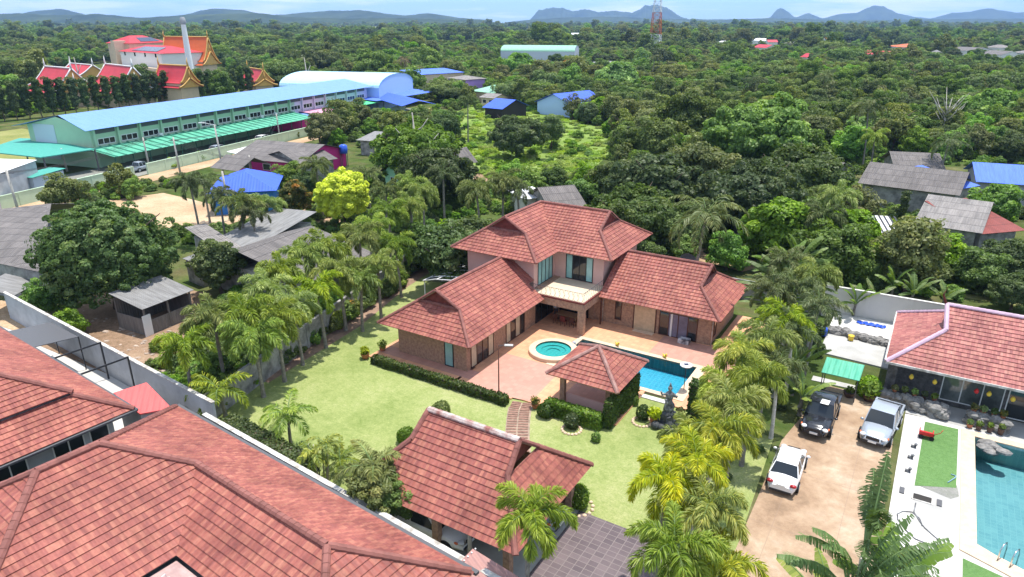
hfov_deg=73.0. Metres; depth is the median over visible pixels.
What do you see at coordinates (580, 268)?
balcony door
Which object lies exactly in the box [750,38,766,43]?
distant house
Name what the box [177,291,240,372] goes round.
palm tree
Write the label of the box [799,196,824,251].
tree
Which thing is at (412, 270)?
shrub
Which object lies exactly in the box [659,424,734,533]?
palm tree
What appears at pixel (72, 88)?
column tree
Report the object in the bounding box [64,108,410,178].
parking strip
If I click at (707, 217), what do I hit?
palm tree
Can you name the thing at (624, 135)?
forest tree
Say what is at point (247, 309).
palm tree
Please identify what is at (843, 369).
awning
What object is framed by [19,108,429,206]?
lane
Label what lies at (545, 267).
balcony door
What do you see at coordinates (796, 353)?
banana plant
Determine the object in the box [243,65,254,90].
column tree
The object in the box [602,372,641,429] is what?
ivy screen
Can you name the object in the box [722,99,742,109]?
forest tree
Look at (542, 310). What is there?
sliding door
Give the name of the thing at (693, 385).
clipped column
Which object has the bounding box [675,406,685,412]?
potted plant
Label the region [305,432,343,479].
palm tree
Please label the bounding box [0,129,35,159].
playing field
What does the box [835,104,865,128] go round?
forest tree
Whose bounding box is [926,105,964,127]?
forest tree
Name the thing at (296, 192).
tree
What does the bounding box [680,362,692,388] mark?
solar lamp
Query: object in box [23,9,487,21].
hills
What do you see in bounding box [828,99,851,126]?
forest tree
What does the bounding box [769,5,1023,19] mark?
hills
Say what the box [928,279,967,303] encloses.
banana plant
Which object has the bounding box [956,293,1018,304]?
yard
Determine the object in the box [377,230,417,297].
palm tree
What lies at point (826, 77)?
palm tree
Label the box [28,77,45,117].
column tree
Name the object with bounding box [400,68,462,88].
school hall
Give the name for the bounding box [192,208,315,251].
grey house
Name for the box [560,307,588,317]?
sliding door
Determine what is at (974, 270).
tree
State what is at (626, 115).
forest tree
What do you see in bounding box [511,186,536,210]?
white shed
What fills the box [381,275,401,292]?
shrub
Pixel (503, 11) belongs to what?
sky
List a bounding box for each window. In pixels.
[0,457,29,481]
[52,432,85,457]
[89,424,109,441]
[97,136,115,144]
[121,132,137,140]
[143,129,158,136]
[163,125,178,132]
[183,122,196,129]
[201,119,214,126]
[218,116,230,123]
[234,114,245,120]
[250,111,260,117]
[262,163,270,169]
[264,109,274,114]
[278,107,287,112]
[291,105,299,110]
[303,103,311,107]
[315,101,323,105]
[444,342,453,367]
[614,301,621,319]
[713,322,716,336]
[938,376,1005,411]
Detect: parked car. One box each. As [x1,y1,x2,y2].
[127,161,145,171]
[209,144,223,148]
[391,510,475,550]
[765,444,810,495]
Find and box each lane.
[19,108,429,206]
[304,209,356,233]
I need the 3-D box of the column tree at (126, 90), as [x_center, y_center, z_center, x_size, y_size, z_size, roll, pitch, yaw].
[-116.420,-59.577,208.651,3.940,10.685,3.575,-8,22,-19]
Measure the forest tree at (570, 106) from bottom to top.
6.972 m
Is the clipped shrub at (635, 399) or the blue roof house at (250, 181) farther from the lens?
the blue roof house at (250, 181)
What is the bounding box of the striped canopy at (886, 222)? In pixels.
[874,215,897,232]
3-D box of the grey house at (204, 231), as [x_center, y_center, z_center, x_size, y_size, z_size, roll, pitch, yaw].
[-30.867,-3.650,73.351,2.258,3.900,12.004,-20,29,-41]
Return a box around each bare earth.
[0,300,51,329]
[473,173,487,198]
[668,247,758,271]
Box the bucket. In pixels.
[848,334,854,340]
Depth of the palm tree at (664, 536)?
26.50 m
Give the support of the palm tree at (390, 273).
on the lawn at (345, 388)
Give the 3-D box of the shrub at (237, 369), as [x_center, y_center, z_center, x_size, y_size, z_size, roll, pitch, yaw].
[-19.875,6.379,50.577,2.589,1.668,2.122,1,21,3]
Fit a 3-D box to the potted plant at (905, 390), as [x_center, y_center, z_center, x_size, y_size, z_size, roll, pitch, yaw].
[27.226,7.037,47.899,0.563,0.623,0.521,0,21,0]
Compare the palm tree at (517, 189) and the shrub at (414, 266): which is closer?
the shrub at (414, 266)
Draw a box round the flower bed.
[265,267,428,382]
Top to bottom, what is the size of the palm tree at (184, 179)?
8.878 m
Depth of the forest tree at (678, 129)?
128.68 m
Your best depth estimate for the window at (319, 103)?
184.09 m
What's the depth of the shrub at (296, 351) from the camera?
55.05 m
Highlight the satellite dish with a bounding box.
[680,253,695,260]
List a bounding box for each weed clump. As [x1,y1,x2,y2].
[469,126,481,131]
[571,159,587,163]
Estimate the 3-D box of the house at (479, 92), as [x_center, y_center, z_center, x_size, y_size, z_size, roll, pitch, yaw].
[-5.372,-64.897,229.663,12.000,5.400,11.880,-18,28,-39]
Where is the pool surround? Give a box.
[886,414,1023,576]
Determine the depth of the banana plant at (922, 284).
62.42 m
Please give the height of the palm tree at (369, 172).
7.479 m
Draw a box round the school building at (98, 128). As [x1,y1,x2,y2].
[13,79,372,167]
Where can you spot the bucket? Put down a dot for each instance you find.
(850, 337)
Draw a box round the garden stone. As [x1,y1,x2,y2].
[651,421,659,428]
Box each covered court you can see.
[364,89,429,100]
[380,93,433,105]
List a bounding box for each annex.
[272,112,311,131]
[299,107,331,113]
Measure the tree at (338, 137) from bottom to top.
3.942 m
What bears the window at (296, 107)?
in the school building at (98, 128)
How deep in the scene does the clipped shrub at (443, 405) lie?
46.30 m
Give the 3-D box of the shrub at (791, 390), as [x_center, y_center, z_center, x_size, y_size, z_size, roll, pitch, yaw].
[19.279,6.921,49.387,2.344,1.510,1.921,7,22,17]
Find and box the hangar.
[279,71,413,109]
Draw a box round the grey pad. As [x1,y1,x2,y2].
[910,488,958,539]
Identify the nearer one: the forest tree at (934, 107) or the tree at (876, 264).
the tree at (876, 264)
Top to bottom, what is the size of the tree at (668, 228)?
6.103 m
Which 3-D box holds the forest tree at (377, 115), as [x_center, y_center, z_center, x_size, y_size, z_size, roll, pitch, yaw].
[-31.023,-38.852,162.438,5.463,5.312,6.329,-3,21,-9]
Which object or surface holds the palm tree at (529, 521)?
on the lawn at (345, 388)
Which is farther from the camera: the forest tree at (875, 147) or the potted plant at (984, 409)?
the forest tree at (875, 147)
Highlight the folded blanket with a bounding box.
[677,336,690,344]
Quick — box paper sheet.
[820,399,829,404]
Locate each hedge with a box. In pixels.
[219,413,320,474]
[369,354,509,406]
[543,395,602,430]
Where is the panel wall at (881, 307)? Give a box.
[821,285,944,323]
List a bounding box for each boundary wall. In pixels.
[203,255,409,416]
[732,277,820,314]
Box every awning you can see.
[7,322,86,369]
[90,112,310,162]
[327,100,383,108]
[820,357,864,402]
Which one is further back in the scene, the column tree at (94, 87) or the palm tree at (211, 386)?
the column tree at (94, 87)
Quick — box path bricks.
[506,401,531,451]
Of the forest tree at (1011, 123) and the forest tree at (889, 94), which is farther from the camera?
the forest tree at (889, 94)
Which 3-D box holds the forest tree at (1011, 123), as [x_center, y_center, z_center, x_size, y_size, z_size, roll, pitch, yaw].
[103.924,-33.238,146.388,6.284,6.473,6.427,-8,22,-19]
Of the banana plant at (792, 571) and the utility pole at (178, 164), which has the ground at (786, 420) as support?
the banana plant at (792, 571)
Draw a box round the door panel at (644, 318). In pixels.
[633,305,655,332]
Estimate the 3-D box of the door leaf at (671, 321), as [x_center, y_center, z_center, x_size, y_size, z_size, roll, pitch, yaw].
[13.368,3.080,58.110,0.160,2.060,0.070,12,24,29]
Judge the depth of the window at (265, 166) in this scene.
117.66 m
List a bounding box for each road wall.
[0,166,134,208]
[145,105,405,174]
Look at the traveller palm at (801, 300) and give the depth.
53.86 m
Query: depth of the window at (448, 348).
53.10 m
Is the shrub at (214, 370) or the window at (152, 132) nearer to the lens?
the shrub at (214, 370)
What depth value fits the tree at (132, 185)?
103.02 m
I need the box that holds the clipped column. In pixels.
[686,377,706,421]
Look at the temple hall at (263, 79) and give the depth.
243.76 m
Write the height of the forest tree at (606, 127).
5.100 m
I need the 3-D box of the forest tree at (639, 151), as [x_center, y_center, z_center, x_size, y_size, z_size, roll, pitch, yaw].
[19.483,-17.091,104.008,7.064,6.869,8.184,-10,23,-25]
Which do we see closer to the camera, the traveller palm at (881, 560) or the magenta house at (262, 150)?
the traveller palm at (881, 560)
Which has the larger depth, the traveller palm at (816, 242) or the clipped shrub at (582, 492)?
the traveller palm at (816, 242)
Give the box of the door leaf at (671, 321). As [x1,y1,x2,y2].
[669,314,672,336]
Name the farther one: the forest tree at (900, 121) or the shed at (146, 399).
the forest tree at (900, 121)
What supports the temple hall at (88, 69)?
on the ground at (786, 420)
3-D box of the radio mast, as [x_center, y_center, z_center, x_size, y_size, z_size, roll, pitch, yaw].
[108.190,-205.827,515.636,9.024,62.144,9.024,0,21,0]
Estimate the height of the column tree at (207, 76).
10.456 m
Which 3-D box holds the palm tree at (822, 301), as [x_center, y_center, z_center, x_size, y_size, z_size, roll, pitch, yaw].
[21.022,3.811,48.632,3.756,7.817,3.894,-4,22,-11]
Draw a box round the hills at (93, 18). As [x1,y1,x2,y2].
[0,13,481,23]
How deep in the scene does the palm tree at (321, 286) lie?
54.49 m
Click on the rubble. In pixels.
(142, 342)
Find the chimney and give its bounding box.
[180,17,193,69]
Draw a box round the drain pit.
[899,486,941,506]
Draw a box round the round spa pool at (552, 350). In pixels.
[529,338,576,363]
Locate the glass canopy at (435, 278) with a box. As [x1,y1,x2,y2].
[423,264,467,294]
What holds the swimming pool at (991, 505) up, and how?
in the ground at (786, 420)
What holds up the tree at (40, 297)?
on the bare earth at (7, 321)
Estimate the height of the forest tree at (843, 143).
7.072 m
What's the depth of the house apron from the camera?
46.07 m
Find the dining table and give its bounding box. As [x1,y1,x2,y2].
[556,310,577,324]
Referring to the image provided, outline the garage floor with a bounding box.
[453,509,578,576]
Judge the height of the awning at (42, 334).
3.100 m
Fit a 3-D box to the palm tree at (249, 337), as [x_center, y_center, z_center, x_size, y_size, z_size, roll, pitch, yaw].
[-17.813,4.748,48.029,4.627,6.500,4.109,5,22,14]
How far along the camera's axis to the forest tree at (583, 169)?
105.62 m
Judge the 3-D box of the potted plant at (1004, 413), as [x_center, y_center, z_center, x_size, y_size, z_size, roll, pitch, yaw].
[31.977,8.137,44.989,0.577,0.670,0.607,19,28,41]
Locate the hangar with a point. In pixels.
(382, 83)
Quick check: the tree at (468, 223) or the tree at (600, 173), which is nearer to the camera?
the tree at (468, 223)
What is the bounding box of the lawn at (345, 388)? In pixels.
[217,271,772,576]
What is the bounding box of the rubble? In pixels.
[72,310,177,371]
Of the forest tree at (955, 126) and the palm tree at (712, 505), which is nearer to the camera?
the palm tree at (712, 505)
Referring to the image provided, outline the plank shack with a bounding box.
[108,275,193,336]
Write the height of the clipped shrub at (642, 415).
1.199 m
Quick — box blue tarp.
[856,320,885,327]
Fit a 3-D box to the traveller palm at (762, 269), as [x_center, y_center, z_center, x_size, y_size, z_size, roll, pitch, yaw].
[22.144,0.928,56.301,7.806,7.668,1.126,11,24,26]
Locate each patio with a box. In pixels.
[823,332,888,369]
[830,314,892,339]
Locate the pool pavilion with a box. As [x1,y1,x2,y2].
[545,342,648,412]
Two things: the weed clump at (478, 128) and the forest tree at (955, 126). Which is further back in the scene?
the weed clump at (478, 128)
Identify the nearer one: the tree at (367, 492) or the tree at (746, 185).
the tree at (367, 492)
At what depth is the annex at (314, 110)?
179.27 m
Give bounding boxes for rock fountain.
[657,403,679,427]
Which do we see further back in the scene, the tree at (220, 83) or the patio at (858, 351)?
the tree at (220, 83)
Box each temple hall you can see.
[27,59,96,108]
[66,58,100,79]
[96,55,162,107]
[156,56,203,101]
[162,30,221,74]
[243,60,277,91]
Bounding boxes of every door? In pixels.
[142,314,153,336]
[471,333,493,368]
[506,313,524,343]
[535,303,552,323]
[538,255,552,285]
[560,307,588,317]
[565,254,593,282]
[658,311,698,342]
[1005,391,1023,421]
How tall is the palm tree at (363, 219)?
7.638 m
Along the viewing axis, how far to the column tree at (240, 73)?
238.18 m
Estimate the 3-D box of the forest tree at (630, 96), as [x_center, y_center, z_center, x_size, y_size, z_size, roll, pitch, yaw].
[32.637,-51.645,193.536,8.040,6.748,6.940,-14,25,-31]
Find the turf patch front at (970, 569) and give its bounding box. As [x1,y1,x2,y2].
[963,558,1002,576]
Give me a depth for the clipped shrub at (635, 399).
47.97 m
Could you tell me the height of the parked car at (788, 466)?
1.455 m
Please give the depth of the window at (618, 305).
60.39 m
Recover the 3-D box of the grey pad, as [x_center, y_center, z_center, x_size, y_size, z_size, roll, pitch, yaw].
[23.254,12.039,37.996,2.200,0.001,4.800,12,24,29]
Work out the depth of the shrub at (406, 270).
71.92 m
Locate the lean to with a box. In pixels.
[0,273,36,295]
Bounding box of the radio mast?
[650,0,661,43]
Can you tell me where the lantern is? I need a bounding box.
[1010,394,1015,404]
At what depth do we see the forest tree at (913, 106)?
159.03 m
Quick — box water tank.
[339,144,348,166]
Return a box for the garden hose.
[897,503,938,544]
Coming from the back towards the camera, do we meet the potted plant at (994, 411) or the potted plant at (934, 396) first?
the potted plant at (934, 396)
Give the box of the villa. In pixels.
[377,200,749,370]
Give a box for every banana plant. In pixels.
[776,547,829,576]
[780,366,835,416]
[786,342,831,395]
[832,522,953,576]
[841,283,880,315]
[852,278,895,293]
[875,264,917,294]
[894,272,940,297]
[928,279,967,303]
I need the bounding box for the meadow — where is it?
[457,107,608,179]
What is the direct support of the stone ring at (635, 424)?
on the lawn at (345, 388)
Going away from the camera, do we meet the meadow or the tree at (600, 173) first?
the tree at (600, 173)
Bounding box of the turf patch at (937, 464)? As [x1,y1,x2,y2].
[915,422,957,487]
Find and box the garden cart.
[919,427,942,440]
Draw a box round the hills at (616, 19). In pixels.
[515,16,1023,22]
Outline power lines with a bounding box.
[3,116,278,172]
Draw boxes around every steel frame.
[53,342,109,378]
[80,356,134,385]
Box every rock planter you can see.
[877,387,950,419]
[962,409,1013,434]
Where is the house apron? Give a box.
[905,406,1023,441]
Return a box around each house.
[0,203,80,296]
[0,326,137,481]
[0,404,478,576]
[185,223,248,258]
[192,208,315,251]
[206,168,282,214]
[221,226,371,301]
[234,140,346,171]
[271,147,337,177]
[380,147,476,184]
[448,75,486,87]
[474,85,512,101]
[480,93,507,105]
[482,98,526,118]
[527,185,585,205]
[535,90,594,117]
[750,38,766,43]
[753,44,773,50]
[765,40,777,44]
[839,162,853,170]
[858,162,970,211]
[880,151,945,169]
[884,288,1023,422]
[891,44,907,49]
[916,194,995,247]
[917,165,979,197]
[957,47,990,54]
[963,162,1023,205]
[984,50,1021,57]
[986,44,1007,49]
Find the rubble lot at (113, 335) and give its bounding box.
[42,290,210,373]
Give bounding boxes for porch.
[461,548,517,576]
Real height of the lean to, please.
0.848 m
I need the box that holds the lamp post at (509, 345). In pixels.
[497,344,512,391]
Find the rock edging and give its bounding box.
[828,326,888,346]
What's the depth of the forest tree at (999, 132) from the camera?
142.14 m
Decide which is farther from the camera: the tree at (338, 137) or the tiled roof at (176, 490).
the tree at (338, 137)
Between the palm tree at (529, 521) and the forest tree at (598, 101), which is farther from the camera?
the forest tree at (598, 101)
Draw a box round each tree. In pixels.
[0,58,29,76]
[0,82,8,120]
[3,80,21,119]
[13,77,32,118]
[18,277,66,312]
[23,197,180,309]
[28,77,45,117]
[35,172,91,209]
[39,76,57,115]
[52,77,70,113]
[53,308,90,331]
[63,76,81,112]
[76,77,90,110]
[86,75,104,109]
[98,75,113,108]
[102,162,137,196]
[108,75,124,106]
[118,73,134,105]
[121,175,146,199]
[129,73,143,104]
[140,73,152,103]
[149,71,163,101]
[151,322,217,387]
[158,70,167,101]
[166,170,211,224]
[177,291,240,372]
[184,371,252,417]
[185,238,247,293]
[194,171,221,222]
[195,68,206,96]
[199,184,237,233]
[203,69,213,95]
[207,69,235,94]
[214,187,265,227]
[215,316,290,397]
[218,291,276,358]
[228,68,238,91]
[232,197,271,230]
[235,65,246,91]
[237,265,294,327]
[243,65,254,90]
[249,193,287,212]
[252,250,305,318]
[254,296,307,382]
[258,421,285,441]
[259,388,317,443]
[267,290,322,365]
[270,160,300,187]
[273,239,335,279]
[277,179,314,209]
[289,171,322,192]
[290,269,343,348]
[296,154,332,215]
[296,439,332,474]
[297,226,351,291]
[304,110,336,143]
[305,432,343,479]
[308,255,364,330]
[312,166,370,222]
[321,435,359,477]
[322,98,360,126]
[324,113,349,133]
[327,128,347,145]
[332,439,402,498]
[337,220,384,264]
[338,264,384,331]
[343,97,370,116]
[345,458,400,515]
[350,164,382,214]
[350,247,402,319]
[351,212,395,270]
[354,107,372,126]
[360,117,379,134]
[368,108,380,115]
[368,115,463,175]
[368,177,402,229]
[368,198,408,258]
[370,111,384,123]
[372,472,416,519]
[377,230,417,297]
[378,109,405,129]
[393,170,427,221]
[394,146,483,201]
[394,191,426,227]
[395,112,438,146]
[397,56,410,67]
[399,110,408,114]
[401,222,437,271]
[402,181,440,224]
[403,104,429,117]
[411,218,476,284]
[415,112,434,118]
[423,159,460,218]
[429,113,465,139]
[431,109,450,116]
[445,214,494,262]
[455,176,498,217]
[457,93,477,141]
[485,167,520,216]
[487,114,552,155]
[494,480,579,576]
[495,158,525,187]
[496,179,533,208]
[542,113,565,150]
[562,93,583,118]
[564,178,598,200]
[572,161,596,183]
[573,102,583,119]
[575,102,599,122]
[583,96,593,103]
[583,161,613,194]
[583,181,679,241]
[585,96,611,117]
[590,83,611,100]
[599,94,622,116]
[602,115,614,133]
[602,150,704,209]
[607,125,640,146]
[608,98,644,129]
[608,120,637,137]
[608,127,640,162]
[613,141,636,161]
[614,107,635,129]
[618,92,639,99]
[624,499,731,576]
[625,450,706,576]
[627,108,662,127]
[628,149,648,159]
[635,89,660,104]
[635,99,657,111]
[636,238,666,254]
[647,53,663,71]
[649,89,721,134]
[651,93,669,103]
[655,467,750,557]
[656,411,723,467]
[658,201,707,252]
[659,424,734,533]
[664,145,687,152]
[666,234,698,257]
[668,192,749,260]
[669,141,741,179]
[671,121,695,136]
[673,132,688,146]
[675,399,762,532]
[681,86,704,96]
[682,131,715,147]
[682,526,770,576]
[684,158,808,224]
[696,364,752,418]
[696,373,771,493]
[701,91,813,158]
[704,230,750,270]
[712,329,774,374]
[721,349,790,466]
[722,91,743,102]
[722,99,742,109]
[737,156,755,164]
[737,315,803,420]
[743,76,766,90]
[743,91,763,104]
[744,265,800,326]
[749,96,757,103]
[750,339,811,438]
[753,295,817,397]
[760,142,860,204]
[761,95,780,100]
[761,245,813,279]
[763,303,822,400]
[767,267,823,344]
[787,182,824,202]
[790,217,875,284]
[791,284,853,382]
[792,256,842,346]
[799,99,827,116]
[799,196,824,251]
[800,128,835,155]
[801,103,834,127]
[801,199,851,229]
[804,111,835,145]
[804,206,883,246]
[813,71,836,86]
[815,178,862,209]
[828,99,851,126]
[830,125,871,159]
[832,117,843,130]
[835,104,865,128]
[843,115,874,131]
[843,244,896,282]
[845,183,886,223]
[849,97,891,163]
[860,127,890,161]
[865,109,930,132]
[867,89,900,111]
[867,136,877,152]
[868,117,892,146]
[883,102,912,115]
[886,108,916,150]
[897,125,933,151]
[897,191,911,216]
[907,103,924,115]
[907,112,940,131]
[912,256,954,282]
[925,102,956,116]
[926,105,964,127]
[927,128,944,145]
[928,131,972,164]
[930,92,965,124]
[931,124,952,132]
[934,127,973,155]
[938,230,985,268]
[945,123,972,134]
[949,245,1013,288]
[959,112,995,143]
[960,112,970,119]
[965,122,994,155]
[966,183,1023,219]
[980,238,1023,278]
[983,272,1023,309]
[985,103,1023,125]
[989,137,1023,158]
[991,125,1009,140]
[993,116,1021,132]
[1003,127,1023,139]
[1009,112,1023,124]
[1013,135,1023,154]
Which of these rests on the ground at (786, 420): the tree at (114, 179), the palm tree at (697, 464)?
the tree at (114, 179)
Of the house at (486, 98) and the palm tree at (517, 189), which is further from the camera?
the house at (486, 98)
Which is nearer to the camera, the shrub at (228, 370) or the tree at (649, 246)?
the shrub at (228, 370)
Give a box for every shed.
[27,167,65,188]
[113,382,168,426]
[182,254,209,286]
[210,154,270,170]
[227,146,246,153]
[357,131,387,155]
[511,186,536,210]
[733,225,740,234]
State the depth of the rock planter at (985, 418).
45.19 m
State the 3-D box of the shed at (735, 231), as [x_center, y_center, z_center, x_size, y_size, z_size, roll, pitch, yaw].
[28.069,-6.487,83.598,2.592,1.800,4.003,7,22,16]
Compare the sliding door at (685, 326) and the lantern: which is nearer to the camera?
the lantern
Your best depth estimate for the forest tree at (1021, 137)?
133.55 m
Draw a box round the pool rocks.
[976,438,1012,456]
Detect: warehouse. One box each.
[0,159,37,208]
[501,45,578,59]
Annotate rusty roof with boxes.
[925,198,1023,248]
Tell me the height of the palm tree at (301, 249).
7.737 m
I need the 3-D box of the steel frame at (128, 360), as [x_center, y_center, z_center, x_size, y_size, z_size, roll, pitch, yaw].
[-27.915,6.668,47.845,0.100,3.050,3.350,15,26,33]
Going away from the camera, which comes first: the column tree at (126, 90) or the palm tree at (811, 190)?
the palm tree at (811, 190)
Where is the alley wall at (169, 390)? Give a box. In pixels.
[3,291,216,417]
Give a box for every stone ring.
[560,500,594,517]
[561,423,582,435]
[631,416,650,427]
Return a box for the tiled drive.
[529,510,661,576]
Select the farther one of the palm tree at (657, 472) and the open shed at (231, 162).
the open shed at (231, 162)
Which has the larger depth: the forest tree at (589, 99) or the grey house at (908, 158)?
the forest tree at (589, 99)
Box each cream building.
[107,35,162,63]
[110,41,201,78]
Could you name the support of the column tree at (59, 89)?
on the ground at (786, 420)
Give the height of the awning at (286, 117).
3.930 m
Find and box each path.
[505,403,531,452]
[812,376,854,388]
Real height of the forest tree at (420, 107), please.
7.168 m
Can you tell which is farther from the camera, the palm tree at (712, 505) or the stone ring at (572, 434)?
the stone ring at (572, 434)
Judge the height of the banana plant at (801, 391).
3.103 m
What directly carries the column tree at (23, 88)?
on the ground at (786, 420)
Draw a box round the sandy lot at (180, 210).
[109,193,248,227]
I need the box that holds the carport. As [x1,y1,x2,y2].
[0,138,99,170]
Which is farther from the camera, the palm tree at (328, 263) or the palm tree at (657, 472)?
the palm tree at (328, 263)
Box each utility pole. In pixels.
[1,169,18,206]
[60,148,67,171]
[142,137,148,162]
[169,137,180,172]
[198,122,224,175]
[221,171,229,213]
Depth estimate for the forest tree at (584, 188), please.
96.97 m
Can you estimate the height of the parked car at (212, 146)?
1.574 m
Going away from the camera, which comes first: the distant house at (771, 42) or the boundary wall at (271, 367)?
the boundary wall at (271, 367)
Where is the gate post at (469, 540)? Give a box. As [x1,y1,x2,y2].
[467,535,471,552]
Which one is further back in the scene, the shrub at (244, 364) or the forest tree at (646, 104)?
the forest tree at (646, 104)
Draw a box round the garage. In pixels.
[353,406,593,572]
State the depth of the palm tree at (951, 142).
105.51 m
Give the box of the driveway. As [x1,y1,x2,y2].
[735,386,893,576]
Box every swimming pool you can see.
[546,336,704,403]
[959,428,1023,576]
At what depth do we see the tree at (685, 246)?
74.17 m
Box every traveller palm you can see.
[736,254,837,340]
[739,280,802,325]
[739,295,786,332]
[751,240,805,298]
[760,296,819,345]
[763,233,829,266]
[775,513,949,576]
[850,452,893,576]
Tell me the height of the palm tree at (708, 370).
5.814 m
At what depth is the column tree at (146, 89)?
212.35 m
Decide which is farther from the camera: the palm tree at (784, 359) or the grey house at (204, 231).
the grey house at (204, 231)
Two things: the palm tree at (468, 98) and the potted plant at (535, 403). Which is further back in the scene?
the palm tree at (468, 98)
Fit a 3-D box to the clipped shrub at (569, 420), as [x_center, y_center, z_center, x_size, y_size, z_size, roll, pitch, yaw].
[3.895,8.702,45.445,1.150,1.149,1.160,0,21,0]
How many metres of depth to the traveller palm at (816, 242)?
64.04 m
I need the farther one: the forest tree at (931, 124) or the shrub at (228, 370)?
the forest tree at (931, 124)
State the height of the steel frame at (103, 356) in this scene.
3.050 m
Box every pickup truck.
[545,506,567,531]
[798,389,842,437]
[857,397,904,447]
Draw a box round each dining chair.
[560,316,566,325]
[569,317,575,327]
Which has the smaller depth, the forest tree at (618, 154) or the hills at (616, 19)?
the forest tree at (618, 154)
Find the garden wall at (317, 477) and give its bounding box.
[202,412,500,576]
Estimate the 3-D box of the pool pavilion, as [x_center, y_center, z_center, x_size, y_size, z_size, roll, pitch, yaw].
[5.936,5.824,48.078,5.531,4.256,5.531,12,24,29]
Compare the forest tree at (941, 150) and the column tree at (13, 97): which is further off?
the column tree at (13, 97)
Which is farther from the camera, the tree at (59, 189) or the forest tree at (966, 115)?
the forest tree at (966, 115)
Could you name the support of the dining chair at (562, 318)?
on the terrace
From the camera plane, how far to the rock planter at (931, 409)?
47.04 m
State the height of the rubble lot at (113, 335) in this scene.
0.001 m
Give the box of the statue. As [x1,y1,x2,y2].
[660,383,677,411]
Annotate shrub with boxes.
[193,350,236,386]
[215,364,235,380]
[217,374,227,380]
[227,366,255,383]
[228,342,246,366]
[234,362,258,384]
[236,355,249,364]
[283,346,295,363]
[293,343,307,355]
[310,330,320,344]
[318,291,338,310]
[325,326,332,332]
[329,310,343,331]
[334,301,359,319]
[344,300,359,316]
[359,291,375,309]
[374,281,394,297]
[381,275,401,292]
[392,267,407,285]
[395,259,415,272]
[396,426,412,442]
[399,268,409,280]
[402,265,412,274]
[409,262,418,271]
[431,399,450,412]
[536,401,553,418]
[562,412,579,429]
[571,482,590,509]
[591,431,600,442]
[632,395,638,405]
[635,404,648,420]
[757,444,765,452]
[768,378,796,395]
[771,400,786,409]
[803,340,826,353]
[816,320,828,335]
[854,375,883,397]
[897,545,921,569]
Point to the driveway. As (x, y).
(844, 459)
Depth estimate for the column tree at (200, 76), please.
226.45 m
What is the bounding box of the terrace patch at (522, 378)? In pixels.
[381,336,735,400]
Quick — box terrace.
[369,311,763,425]
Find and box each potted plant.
[360,346,369,358]
[377,339,386,350]
[530,395,540,408]
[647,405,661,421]
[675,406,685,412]
[843,386,854,397]
[861,379,881,402]
[891,384,899,391]
[901,386,908,393]
[911,388,918,395]
[921,391,928,398]
[930,393,939,400]
[967,418,973,428]
[970,402,979,411]
[976,420,983,430]
[980,405,988,412]
[987,421,994,432]
[990,407,998,414]
[998,423,1006,435]
[999,409,1008,418]
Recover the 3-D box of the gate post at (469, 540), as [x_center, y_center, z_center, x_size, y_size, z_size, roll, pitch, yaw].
[-2.045,12.255,33.467,0.222,3.000,0.222,8,23,21]
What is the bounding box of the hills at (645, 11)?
[530,4,686,19]
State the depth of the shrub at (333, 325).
59.32 m
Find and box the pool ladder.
[997,542,1019,566]
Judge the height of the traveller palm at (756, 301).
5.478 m
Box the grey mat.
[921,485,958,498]
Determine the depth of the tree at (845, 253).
66.73 m
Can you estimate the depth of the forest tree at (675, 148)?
99.11 m
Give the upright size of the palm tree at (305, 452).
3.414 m
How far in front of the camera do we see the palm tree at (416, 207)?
73.26 m
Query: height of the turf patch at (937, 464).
0.001 m
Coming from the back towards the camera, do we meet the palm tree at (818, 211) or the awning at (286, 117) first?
the awning at (286, 117)
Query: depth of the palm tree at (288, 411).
41.59 m
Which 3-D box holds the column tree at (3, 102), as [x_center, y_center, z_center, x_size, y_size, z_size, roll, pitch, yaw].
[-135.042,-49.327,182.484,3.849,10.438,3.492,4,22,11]
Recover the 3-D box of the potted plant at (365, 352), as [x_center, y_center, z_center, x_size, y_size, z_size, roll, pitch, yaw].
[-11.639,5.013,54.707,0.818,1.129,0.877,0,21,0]
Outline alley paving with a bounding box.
[1,326,129,430]
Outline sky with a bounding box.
[0,0,1023,22]
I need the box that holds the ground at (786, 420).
[0,28,1023,535]

